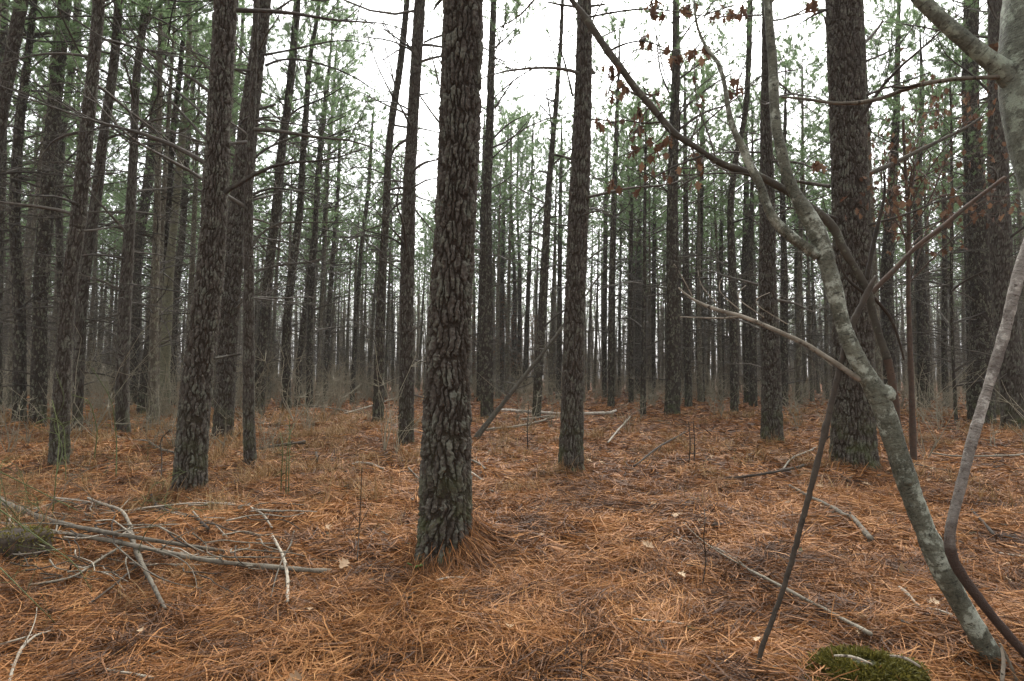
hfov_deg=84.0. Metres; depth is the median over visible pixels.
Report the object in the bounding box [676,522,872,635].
fallen branch
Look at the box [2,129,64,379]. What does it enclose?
pine tree
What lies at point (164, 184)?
pine tree
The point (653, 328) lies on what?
pine tree
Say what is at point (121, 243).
pine tree
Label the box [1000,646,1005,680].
dry twig
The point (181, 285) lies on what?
pine tree
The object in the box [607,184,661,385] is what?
pine tree
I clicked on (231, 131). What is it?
pine tree
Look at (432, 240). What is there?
pine tree
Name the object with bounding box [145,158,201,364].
pine tree
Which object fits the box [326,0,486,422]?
pine tree
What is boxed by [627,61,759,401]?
pine tree
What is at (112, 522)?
dry twig
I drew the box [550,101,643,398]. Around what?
pine tree
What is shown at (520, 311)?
pine tree
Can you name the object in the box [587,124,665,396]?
pine tree
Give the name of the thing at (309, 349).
pine tree
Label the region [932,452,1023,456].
fallen branch
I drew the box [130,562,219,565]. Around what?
fallen branch
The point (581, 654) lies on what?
dry stalk
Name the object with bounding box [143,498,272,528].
fallen branch
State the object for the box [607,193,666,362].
pine tree
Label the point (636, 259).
pine tree
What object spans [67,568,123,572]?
dry twig
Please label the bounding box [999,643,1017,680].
dry twig
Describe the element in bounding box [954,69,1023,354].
pine tree
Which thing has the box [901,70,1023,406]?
pine tree
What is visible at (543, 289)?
pine tree
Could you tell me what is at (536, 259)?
pine tree
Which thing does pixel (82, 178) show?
pine tree
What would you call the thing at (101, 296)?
pine tree
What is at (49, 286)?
pine tree
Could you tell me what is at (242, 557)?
dry twig
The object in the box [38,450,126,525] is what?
dry stalk
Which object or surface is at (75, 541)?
dry twig
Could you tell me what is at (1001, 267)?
pine tree
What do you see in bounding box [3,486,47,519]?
briar
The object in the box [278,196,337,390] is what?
pine tree
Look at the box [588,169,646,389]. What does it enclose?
pine tree
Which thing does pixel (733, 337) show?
pine tree
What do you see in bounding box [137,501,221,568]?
briar
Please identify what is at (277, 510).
dry twig
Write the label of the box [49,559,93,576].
dry twig
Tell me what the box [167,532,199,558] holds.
dry twig
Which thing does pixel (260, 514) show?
dry twig
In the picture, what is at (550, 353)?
pine tree
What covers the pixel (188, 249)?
pine tree
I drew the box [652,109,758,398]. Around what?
pine tree
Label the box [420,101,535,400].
pine tree
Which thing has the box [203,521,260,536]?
dry twig
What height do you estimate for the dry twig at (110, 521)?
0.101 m
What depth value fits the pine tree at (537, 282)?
47.27 m
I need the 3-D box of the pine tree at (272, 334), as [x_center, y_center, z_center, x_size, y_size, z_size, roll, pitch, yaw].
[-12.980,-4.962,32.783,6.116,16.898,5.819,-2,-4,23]
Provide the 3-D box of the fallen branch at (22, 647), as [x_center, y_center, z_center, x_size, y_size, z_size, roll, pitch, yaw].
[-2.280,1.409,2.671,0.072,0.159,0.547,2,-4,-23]
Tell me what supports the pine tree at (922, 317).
on the ground at (504, 477)
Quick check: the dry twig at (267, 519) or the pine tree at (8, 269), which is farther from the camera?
the pine tree at (8, 269)
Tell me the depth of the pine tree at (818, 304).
38.48 m
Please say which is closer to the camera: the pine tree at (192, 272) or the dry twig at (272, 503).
the dry twig at (272, 503)
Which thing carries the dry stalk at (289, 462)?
on the ground at (504, 477)
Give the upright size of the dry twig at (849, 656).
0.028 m
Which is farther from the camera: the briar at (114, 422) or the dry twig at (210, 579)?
the briar at (114, 422)
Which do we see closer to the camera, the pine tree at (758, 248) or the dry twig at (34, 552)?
the dry twig at (34, 552)
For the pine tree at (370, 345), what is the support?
on the ground at (504, 477)
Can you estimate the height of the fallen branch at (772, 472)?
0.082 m
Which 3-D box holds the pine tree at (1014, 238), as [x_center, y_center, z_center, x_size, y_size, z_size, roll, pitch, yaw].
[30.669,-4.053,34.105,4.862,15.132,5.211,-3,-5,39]
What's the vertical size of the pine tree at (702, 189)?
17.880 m
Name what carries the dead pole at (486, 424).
on the ground at (504, 477)
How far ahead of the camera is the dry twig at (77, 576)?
3.57 m
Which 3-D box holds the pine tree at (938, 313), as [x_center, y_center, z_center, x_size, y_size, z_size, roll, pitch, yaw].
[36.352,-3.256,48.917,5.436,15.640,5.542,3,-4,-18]
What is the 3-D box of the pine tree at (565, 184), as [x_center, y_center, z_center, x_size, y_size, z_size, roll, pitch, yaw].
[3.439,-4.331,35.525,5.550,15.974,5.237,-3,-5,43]
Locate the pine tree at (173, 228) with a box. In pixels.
[113,6,256,415]
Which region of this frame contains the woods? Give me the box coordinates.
[3,171,1022,392]
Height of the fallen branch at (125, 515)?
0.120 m
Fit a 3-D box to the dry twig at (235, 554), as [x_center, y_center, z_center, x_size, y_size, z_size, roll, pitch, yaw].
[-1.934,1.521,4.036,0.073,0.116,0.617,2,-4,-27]
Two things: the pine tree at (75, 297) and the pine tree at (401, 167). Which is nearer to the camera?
the pine tree at (401, 167)
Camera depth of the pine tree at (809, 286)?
30.35 m
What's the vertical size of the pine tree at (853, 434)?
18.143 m
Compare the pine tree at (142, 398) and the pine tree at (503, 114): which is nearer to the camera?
the pine tree at (142, 398)
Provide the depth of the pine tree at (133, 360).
26.93 m
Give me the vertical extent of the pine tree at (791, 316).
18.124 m
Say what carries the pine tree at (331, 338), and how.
on the ground at (504, 477)
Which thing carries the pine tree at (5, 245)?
on the ground at (504, 477)
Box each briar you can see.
[0,457,17,515]
[0,462,10,526]
[0,471,81,512]
[0,489,44,519]
[0,499,26,530]
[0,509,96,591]
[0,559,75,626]
[2,456,29,506]
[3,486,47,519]
[8,494,50,527]
[19,484,44,509]
[36,418,72,476]
[38,400,86,517]
[48,372,72,475]
[71,393,97,459]
[85,358,116,475]
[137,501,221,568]
[139,478,162,506]
[148,494,177,511]
[156,464,186,505]
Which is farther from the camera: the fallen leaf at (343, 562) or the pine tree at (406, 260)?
the pine tree at (406, 260)
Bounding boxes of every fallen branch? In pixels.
[0,498,226,551]
[0,634,32,644]
[1,522,334,587]
[8,607,53,680]
[28,546,123,585]
[53,504,149,515]
[87,496,133,528]
[87,565,137,605]
[105,668,154,678]
[117,435,173,452]
[126,530,166,609]
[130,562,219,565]
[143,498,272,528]
[150,494,209,530]
[256,440,305,449]
[270,531,294,599]
[271,533,289,602]
[279,385,358,412]
[344,398,394,413]
[352,461,383,468]
[471,455,485,468]
[485,416,555,430]
[520,411,603,419]
[607,399,669,442]
[633,432,684,466]
[634,618,682,624]
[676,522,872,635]
[726,464,805,478]
[782,446,817,468]
[788,484,873,541]
[898,586,952,615]
[913,463,954,472]
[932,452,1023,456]
[971,508,1016,537]
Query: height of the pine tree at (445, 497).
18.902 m
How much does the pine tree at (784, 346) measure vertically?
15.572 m
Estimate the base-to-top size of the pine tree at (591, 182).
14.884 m
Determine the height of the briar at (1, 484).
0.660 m
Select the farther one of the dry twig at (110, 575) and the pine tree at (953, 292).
the pine tree at (953, 292)
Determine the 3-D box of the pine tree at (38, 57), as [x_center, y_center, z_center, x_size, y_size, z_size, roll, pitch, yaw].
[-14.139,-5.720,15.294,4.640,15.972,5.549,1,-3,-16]
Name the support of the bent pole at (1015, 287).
on the ground at (504, 477)
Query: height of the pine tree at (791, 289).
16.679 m
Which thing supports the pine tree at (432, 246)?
on the ground at (504, 477)
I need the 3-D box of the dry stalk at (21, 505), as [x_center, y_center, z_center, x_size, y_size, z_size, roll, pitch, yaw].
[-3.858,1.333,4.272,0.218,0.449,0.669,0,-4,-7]
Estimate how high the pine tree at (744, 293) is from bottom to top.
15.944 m
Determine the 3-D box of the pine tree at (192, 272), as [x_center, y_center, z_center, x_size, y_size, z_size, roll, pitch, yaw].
[-11.630,-4.759,20.111,4.777,14.542,5.644,1,-5,-23]
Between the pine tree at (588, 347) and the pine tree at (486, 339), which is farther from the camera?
the pine tree at (588, 347)
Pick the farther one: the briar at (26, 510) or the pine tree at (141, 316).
the pine tree at (141, 316)
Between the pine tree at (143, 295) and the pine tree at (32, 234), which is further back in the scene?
the pine tree at (143, 295)
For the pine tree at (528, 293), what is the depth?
37.27 m
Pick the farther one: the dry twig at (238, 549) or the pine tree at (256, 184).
the pine tree at (256, 184)
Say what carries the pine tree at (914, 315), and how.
on the ground at (504, 477)
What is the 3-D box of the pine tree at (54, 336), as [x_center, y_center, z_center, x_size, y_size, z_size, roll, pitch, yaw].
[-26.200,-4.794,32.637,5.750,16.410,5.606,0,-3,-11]
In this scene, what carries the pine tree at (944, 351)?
on the ground at (504, 477)
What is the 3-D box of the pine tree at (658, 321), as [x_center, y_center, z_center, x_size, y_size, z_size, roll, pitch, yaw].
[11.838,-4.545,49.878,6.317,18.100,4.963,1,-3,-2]
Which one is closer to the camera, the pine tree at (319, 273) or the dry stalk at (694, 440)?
the dry stalk at (694, 440)
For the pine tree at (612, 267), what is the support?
on the ground at (504, 477)
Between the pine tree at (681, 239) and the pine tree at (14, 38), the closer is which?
the pine tree at (14, 38)
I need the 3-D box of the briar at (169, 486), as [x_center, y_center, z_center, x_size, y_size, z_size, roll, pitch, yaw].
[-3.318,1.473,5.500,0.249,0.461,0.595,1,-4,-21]
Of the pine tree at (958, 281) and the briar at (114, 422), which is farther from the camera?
the pine tree at (958, 281)
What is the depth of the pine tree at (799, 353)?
25.69 m
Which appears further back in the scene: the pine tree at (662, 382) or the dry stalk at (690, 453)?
the pine tree at (662, 382)
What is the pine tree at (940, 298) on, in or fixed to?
on the ground at (504, 477)
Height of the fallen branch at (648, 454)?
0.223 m
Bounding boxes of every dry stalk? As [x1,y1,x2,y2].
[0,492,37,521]
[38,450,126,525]
[40,471,97,512]
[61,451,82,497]
[156,430,171,477]
[267,432,302,490]
[281,424,296,494]
[283,414,300,494]
[330,472,374,559]
[518,404,534,450]
[570,605,626,680]
[685,421,694,464]
[686,419,698,461]
[695,493,719,592]
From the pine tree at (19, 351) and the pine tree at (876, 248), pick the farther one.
the pine tree at (876, 248)
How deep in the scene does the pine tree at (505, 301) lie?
47.41 m
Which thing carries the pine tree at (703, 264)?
on the ground at (504, 477)
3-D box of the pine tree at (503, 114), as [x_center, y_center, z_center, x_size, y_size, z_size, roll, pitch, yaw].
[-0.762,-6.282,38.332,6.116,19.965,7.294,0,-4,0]
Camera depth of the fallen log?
19.27 m
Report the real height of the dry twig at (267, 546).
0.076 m
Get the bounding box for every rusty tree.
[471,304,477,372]
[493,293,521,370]
[518,314,546,391]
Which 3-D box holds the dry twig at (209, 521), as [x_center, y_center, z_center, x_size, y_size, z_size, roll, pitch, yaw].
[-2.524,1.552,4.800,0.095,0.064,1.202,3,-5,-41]
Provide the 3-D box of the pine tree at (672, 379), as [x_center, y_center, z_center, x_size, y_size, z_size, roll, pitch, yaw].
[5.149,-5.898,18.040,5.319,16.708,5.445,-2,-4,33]
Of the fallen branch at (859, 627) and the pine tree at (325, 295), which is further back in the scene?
the pine tree at (325, 295)
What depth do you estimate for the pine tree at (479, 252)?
38.77 m
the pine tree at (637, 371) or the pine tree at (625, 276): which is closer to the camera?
the pine tree at (637, 371)
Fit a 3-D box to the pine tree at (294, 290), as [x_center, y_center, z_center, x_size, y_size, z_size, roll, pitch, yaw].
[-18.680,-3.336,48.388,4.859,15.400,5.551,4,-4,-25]
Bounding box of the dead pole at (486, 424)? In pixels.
[473,323,563,439]
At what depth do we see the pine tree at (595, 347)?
43.93 m
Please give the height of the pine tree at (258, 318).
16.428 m
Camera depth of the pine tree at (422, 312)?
47.44 m
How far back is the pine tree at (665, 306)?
42.07 m
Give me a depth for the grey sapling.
2.67 m
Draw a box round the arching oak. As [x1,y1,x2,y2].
[569,0,1006,426]
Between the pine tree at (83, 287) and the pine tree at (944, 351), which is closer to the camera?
the pine tree at (83, 287)
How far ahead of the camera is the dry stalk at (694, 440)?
8.56 m
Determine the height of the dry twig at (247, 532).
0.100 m
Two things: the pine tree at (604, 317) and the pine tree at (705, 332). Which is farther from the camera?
the pine tree at (705, 332)
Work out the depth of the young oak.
8.95 m
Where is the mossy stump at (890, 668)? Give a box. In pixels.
[790,642,932,680]
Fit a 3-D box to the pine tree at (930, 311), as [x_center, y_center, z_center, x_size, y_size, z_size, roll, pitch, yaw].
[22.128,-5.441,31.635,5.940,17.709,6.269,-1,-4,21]
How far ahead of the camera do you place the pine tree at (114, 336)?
29.48 m
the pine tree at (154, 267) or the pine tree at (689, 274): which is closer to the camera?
the pine tree at (154, 267)
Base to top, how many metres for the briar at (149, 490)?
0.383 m
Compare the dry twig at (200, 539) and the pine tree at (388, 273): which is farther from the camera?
the pine tree at (388, 273)
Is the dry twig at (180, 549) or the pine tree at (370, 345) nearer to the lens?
the dry twig at (180, 549)
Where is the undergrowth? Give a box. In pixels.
[0,324,1023,459]
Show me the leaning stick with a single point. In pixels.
(825, 427)
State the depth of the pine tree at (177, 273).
25.29 m
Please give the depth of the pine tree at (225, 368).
11.45 m
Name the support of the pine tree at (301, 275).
on the ground at (504, 477)
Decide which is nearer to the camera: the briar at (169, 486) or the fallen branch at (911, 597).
the fallen branch at (911, 597)
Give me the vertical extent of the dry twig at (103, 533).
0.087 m
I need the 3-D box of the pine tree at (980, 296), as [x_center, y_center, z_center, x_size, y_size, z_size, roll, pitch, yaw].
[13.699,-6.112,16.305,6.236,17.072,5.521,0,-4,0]
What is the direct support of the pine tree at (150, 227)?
on the ground at (504, 477)
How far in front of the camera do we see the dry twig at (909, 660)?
2.28 m
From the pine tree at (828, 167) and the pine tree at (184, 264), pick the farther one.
the pine tree at (184, 264)
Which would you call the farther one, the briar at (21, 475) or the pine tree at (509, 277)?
the pine tree at (509, 277)
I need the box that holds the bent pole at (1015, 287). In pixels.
[944,239,1023,657]
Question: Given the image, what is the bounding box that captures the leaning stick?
[752,275,876,675]
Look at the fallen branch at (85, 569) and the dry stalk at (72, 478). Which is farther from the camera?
the dry stalk at (72, 478)
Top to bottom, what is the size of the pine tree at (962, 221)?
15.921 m
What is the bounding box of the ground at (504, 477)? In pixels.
[0,379,1023,680]
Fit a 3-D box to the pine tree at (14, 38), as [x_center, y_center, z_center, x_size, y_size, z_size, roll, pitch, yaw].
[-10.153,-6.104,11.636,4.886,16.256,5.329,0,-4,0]
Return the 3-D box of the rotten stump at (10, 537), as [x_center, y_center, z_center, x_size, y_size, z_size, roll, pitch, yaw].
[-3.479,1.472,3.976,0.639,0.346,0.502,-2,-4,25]
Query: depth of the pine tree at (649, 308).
30.72 m
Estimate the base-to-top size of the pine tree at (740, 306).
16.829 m
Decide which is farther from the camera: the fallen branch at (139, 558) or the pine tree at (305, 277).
the pine tree at (305, 277)
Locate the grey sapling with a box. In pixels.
[674,0,1006,670]
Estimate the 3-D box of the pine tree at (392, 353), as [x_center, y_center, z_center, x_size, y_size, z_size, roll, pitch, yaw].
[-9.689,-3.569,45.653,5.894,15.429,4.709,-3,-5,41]
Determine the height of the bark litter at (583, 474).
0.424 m
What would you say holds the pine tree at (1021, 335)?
on the ground at (504, 477)
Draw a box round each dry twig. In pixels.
[10,562,54,573]
[13,548,61,554]
[25,560,76,570]
[40,572,101,579]
[43,575,119,580]
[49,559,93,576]
[50,499,93,516]
[53,497,95,512]
[63,532,138,538]
[67,555,117,573]
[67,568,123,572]
[69,564,108,569]
[70,530,79,557]
[74,549,94,570]
[80,526,130,533]
[92,523,122,540]
[95,508,137,525]
[95,519,130,528]
[97,571,127,581]
[101,571,123,589]
[107,558,176,565]
[109,507,115,543]
[119,524,164,556]
[122,524,170,527]
[123,524,177,532]
[125,555,129,578]
[149,512,223,517]
[159,526,204,551]
[162,544,197,555]
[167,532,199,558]
[182,567,222,573]
[188,504,208,505]
[192,511,226,536]
[192,533,226,565]
[192,566,232,591]
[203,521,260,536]
[204,540,274,543]
[219,554,270,557]
[222,531,285,538]
[226,513,302,520]
[230,512,299,528]
[230,544,249,552]
[233,548,305,556]
[234,545,243,564]
[241,501,302,505]
[249,509,316,511]
[253,508,304,511]
[256,538,284,551]
[834,654,871,664]
[890,655,920,667]
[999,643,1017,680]
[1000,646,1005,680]
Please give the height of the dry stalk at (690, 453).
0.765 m
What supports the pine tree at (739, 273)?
on the ground at (504, 477)
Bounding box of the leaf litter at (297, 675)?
[5,409,1019,680]
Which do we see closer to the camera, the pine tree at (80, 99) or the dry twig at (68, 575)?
the dry twig at (68, 575)
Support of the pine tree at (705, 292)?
on the ground at (504, 477)
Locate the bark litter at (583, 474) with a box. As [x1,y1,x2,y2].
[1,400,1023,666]
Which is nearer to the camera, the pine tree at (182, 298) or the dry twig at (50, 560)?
the dry twig at (50, 560)
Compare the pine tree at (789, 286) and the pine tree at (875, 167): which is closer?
the pine tree at (875, 167)
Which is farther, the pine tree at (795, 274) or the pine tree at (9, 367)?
the pine tree at (795, 274)
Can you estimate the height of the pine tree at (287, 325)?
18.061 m
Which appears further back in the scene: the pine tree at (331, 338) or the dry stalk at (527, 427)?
the pine tree at (331, 338)
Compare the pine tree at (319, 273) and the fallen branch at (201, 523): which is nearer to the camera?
the fallen branch at (201, 523)
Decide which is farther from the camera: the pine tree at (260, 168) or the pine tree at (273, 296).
the pine tree at (273, 296)
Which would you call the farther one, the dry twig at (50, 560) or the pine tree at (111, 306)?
the pine tree at (111, 306)
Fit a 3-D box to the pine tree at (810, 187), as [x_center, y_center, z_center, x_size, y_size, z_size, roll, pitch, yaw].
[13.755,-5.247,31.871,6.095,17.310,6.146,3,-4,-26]
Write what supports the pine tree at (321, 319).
on the ground at (504, 477)
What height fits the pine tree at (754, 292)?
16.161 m
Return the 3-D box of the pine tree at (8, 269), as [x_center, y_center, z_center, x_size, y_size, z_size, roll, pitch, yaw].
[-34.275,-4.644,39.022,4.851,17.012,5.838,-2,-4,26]
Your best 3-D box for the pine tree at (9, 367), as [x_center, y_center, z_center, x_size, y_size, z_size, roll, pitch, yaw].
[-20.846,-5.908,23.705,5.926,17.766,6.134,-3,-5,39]
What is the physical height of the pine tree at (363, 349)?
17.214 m
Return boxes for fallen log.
[501,408,616,414]
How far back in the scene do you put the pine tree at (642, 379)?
18.63 m
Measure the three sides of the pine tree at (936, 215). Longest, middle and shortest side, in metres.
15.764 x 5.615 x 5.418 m
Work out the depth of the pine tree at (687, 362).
22.35 m
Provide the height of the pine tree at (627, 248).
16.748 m
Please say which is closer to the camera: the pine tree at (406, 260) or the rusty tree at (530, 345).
the pine tree at (406, 260)
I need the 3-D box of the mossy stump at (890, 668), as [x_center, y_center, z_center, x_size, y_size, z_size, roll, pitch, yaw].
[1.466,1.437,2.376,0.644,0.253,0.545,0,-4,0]
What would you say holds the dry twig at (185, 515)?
on the fallen branch at (201, 523)
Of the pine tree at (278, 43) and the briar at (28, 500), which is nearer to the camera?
the briar at (28, 500)
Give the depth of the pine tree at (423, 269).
49.59 m
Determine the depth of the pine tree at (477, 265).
41.59 m
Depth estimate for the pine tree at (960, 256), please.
38.28 m
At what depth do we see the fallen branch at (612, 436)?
12.12 m
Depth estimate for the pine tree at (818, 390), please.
41.52 m
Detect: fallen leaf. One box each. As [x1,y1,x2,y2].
[339,557,349,567]
[642,540,652,547]
[899,564,907,575]
[929,597,939,603]
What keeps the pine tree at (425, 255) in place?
on the ground at (504, 477)
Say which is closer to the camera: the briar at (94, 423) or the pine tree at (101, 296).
the briar at (94, 423)
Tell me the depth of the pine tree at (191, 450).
6.55 m
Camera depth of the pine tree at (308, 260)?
41.58 m
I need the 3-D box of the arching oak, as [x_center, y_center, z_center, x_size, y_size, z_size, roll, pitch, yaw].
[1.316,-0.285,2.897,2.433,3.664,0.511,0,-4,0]
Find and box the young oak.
[840,47,1023,462]
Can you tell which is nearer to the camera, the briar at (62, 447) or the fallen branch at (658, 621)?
the fallen branch at (658, 621)
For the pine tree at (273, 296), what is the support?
on the ground at (504, 477)
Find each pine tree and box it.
[0,0,104,337]
[0,0,128,414]
[0,0,152,365]
[0,0,156,423]
[0,0,167,289]
[0,0,191,425]
[0,0,241,430]
[0,0,247,468]
[0,0,428,496]
[2,44,111,405]
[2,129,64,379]
[3,0,100,408]
[3,0,128,408]
[3,75,71,358]
[3,129,35,342]
[3,138,55,369]
[3,157,63,356]
[5,125,123,384]
[6,0,145,374]
[6,220,55,367]
[7,143,109,349]
[8,0,241,434]
[18,0,247,427]
[21,131,120,393]
[23,210,102,384]
[25,43,152,403]
[41,0,437,465]
[48,182,111,351]
[51,187,119,370]
[51,201,119,366]
[55,167,150,385]
[63,89,197,401]
[64,117,146,397]
[67,0,264,414]
[68,0,252,412]
[83,1,235,404]
[85,188,146,386]
[86,179,147,370]
[86,194,119,385]
[92,193,149,367]
[94,17,244,367]
[97,202,151,388]
[98,161,152,358]
[101,91,203,361]
[108,130,201,365]
[108,208,184,366]
[113,0,278,405]
[119,159,200,353]
[129,0,405,438]
[141,149,199,356]
[143,203,198,351]
[144,78,296,365]
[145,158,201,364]
[147,2,301,407]
[148,166,202,361]
[153,0,313,399]
[176,54,298,362]
[177,216,200,359]
[178,223,198,357]
[190,0,387,411]
[234,0,385,411]
[237,161,287,362]
[237,204,299,364]
[238,199,286,350]
[239,165,295,369]
[253,108,343,399]
[253,162,306,391]
[254,0,393,406]
[254,117,340,401]
[254,215,304,391]
[255,210,302,357]
[256,58,392,407]
[260,194,328,366]
[264,15,379,395]
[272,148,349,398]
[274,165,348,367]
[274,212,318,363]
[278,81,400,400]
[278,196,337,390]
[279,188,352,369]
[287,72,385,403]
[291,209,352,386]
[292,178,354,376]
[305,0,546,444]
[306,153,398,367]
[308,192,378,396]
[309,173,373,381]
[316,88,415,403]
[318,214,371,384]
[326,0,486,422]
[335,210,376,392]
[336,158,429,364]
[340,190,394,390]
[342,163,401,394]
[347,222,419,373]
[354,197,426,370]
[358,134,433,397]
[360,205,425,391]
[363,154,433,392]
[396,0,626,418]
[398,209,433,389]
[400,216,433,360]
[406,0,701,474]
[413,0,483,572]
[414,194,435,366]
[415,182,474,359]
[417,171,493,364]
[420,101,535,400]
[423,214,492,357]
[428,219,495,359]
[471,154,519,365]
[472,171,511,367]
[472,194,521,372]
[472,230,524,364]
[473,107,554,394]
[473,145,539,397]
[473,225,525,391]
[474,180,536,355]
[475,103,541,392]
[478,106,554,393]
[480,0,624,419]
[480,107,554,391]
[492,104,567,392]
[501,136,595,395]
[504,193,540,348]
[511,180,566,354]
[518,150,608,363]
[519,98,603,400]
[526,148,622,351]
[532,115,629,401]
[544,0,702,406]
[549,186,633,391]
[549,214,601,362]
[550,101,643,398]
[564,197,625,389]
[586,76,738,415]
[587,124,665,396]
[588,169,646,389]
[589,90,682,399]
[590,91,680,402]
[592,85,696,399]
[593,161,663,351]
[596,112,682,395]
[599,202,662,390]
[601,160,665,380]
[604,0,760,415]
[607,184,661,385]
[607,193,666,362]
[617,133,705,393]
[620,42,758,407]
[622,190,665,385]
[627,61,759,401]
[633,194,695,391]
[642,170,718,397]
[646,33,749,400]
[646,135,726,352]
[647,213,689,389]
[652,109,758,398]
[658,162,727,370]
[659,150,737,376]
[660,0,827,412]
[660,0,830,441]
[679,136,759,397]
[679,184,740,375]
[680,181,742,395]
[689,195,758,390]
[689,214,738,390]
[690,201,727,390]
[694,162,792,363]
[704,74,812,402]
[704,89,821,406]
[705,116,829,363]
[707,0,1016,471]
[710,45,831,405]
[713,202,780,393]
[714,200,777,371]
[723,197,758,389]
[724,192,790,368]
[737,13,878,404]
[737,136,829,360]
[738,213,792,357]
[753,0,954,382]
[754,66,832,401]
[754,128,830,396]
[754,158,826,384]
[754,195,813,356]
[756,203,821,389]
[756,223,814,368]
[777,172,831,368]
[777,199,832,393]
[779,132,832,398]
[779,201,829,387]
[786,105,883,358]
[803,192,877,391]
[803,199,903,355]
[806,83,929,387]
[806,201,878,390]
[808,108,902,353]
[818,0,961,384]
[864,0,1023,430]
[866,0,987,408]
[870,0,1023,423]
[871,73,986,399]
[873,33,1022,423]
[873,190,912,359]
[874,88,963,400]
[875,103,962,358]
[876,203,938,390]
[876,208,932,365]
[877,208,941,373]
[878,217,935,388]
[879,149,963,367]
[886,71,1017,406]
[897,0,1023,415]
[900,222,964,391]
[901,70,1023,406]
[905,151,987,394]
[912,191,965,386]
[924,95,1023,351]
[927,146,1023,364]
[929,184,965,394]
[933,134,1021,348]
[934,226,965,359]
[936,4,1023,350]
[947,97,1023,341]
[948,180,1018,355]
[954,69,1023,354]
[959,164,1022,352]
[1009,168,1023,337]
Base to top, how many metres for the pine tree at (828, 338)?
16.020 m
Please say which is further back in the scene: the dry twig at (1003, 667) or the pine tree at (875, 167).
the pine tree at (875, 167)
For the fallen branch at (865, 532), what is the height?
0.142 m
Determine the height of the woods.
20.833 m
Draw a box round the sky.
[4,0,1022,377]
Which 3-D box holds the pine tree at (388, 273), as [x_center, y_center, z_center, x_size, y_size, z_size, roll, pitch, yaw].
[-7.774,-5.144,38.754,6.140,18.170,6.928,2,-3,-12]
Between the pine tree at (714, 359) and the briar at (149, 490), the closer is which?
the briar at (149, 490)
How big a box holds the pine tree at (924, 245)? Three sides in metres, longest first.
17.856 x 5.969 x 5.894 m
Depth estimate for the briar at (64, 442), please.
6.97 m
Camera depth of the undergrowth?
17.85 m
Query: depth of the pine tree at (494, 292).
48.32 m
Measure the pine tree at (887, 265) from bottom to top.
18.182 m
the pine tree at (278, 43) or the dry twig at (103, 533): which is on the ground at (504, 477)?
the pine tree at (278, 43)
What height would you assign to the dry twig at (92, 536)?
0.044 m
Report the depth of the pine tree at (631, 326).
25.27 m
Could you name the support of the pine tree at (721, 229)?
on the ground at (504, 477)
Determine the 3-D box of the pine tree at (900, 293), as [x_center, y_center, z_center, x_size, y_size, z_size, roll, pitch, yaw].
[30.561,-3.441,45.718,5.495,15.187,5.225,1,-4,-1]
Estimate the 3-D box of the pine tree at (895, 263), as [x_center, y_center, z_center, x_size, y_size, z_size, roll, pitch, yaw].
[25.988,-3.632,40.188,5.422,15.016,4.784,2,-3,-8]
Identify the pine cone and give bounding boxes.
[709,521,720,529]
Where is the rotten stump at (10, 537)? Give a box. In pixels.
[0,524,56,567]
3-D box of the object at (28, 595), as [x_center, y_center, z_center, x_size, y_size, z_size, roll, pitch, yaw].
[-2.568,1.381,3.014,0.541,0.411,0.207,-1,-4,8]
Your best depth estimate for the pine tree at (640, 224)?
29.74 m
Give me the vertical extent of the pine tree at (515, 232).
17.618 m
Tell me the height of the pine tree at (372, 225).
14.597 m
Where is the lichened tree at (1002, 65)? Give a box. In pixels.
[781,0,1023,208]
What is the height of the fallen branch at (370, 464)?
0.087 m
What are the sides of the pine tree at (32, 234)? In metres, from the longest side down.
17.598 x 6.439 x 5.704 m
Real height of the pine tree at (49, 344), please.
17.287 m

